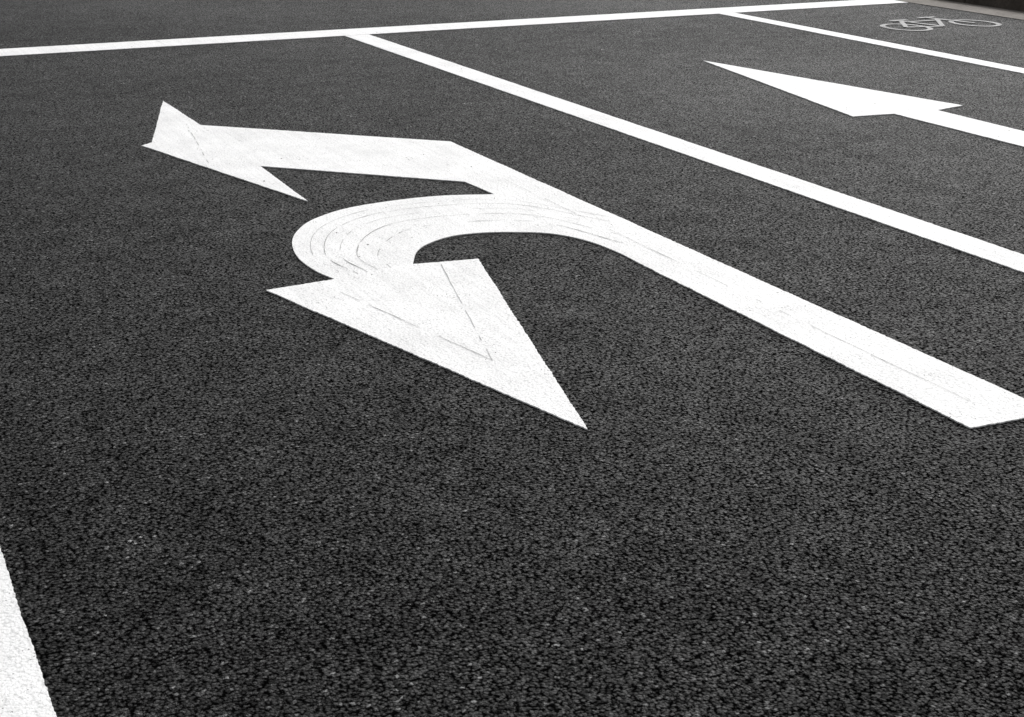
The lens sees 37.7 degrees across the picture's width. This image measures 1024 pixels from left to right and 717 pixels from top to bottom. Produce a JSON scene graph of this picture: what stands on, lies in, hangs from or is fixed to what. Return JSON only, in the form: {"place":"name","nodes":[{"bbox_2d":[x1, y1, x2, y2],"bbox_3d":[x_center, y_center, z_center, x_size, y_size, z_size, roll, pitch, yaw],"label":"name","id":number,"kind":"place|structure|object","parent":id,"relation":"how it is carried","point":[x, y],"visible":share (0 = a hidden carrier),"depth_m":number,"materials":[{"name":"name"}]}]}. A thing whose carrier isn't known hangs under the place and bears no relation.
{"place":"outdoors","nodes":[
{"label":"outdoors","id":0,"kind":"place"},
{"bbox_2d":[0,0,1023,716],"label":"asphalt road","id":1,"kind":"structure","parent":0,"point":[226,578],"depth_m":3.88,"materials":[{"name":"black asphalt"}]},
{"bbox_2d":[0,548,56,716],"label":"edge line marking","id":2,"kind":"object","parent":1,"relation":"on","point":[23,690],"visible":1,"depth_m":2.64,"materials":[{"name":"paint"}]},
{"bbox_2d":[0,0,907,56],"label":"stop line marking","id":3,"kind":"object","parent":1,"relation":"on","point":[258,37],"visible":1,"depth_m":10.98,"materials":[{"name":"paint"}]},
{"bbox_2d":[142,101,1023,429],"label":"turn arrow marking","id":4,"kind":"object","parent":1,"relation":"on","point":[428,303],"visible":1,"depth_m":4.99,"materials":[{"name":"paint"}]},
{"bbox_2d":[188,127,944,388],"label":"paint seams","id":5,"kind":"object","parent":4,"relation":"on","point":[485,220],"visible":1,"depth_m":5.33,"materials":[{"name":"grey paint"}]},
{"bbox_2d":[346,34,1023,272],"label":"lane line marking","id":6,"kind":"object","parent":1,"relation":"on","point":[993,253],"visible":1,"depth_m":6.54,"materials":[{"name":"paint"}]},
{"bbox_2d":[704,61,1023,146],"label":"straight arrow marking","id":7,"kind":"object","parent":1,"relation":"on","point":[852,101],"visible":1,"depth_m":8.01,"materials":[{"name":"paint"}]},
{"bbox_2d":[721,13,1023,73],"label":"lane line marking","id":8,"kind":"object","parent":1,"relation":"on","point":[908,48],"visible":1,"depth_m":10.20,"materials":[{"name":"paint"}]},
{"bbox_2d":[880,16,1001,30],"bbox_3d":[3.157,-2.520,11.261,0.970,0.003,0.660,-9,21,-24],"label":"bicycle marking","id":9,"kind":"object","parent":1,"relation":"on","point":[904,24],"visible":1,"depth_m":11.25,"materials":[{"name":"paint"}]},
{"bbox_2d":[898,0,1023,19],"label":"concrete gutter","id":10,"kind":"object","parent":1,"relation":"on","point":[981,9],"depth_m":12.19,"materials":[{"name":"grey concrete"}]},
{"label":"ground","id":11,"kind":"structure","parent":0,"visible":0},
{"bbox_2d":[947,0,1023,11],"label":"kerb","id":12,"kind":"structure","parent":11,"relation":"on","point":[1016,5],"depth_m":12.19,"materials":[{"name":"concrete"}]}
]}

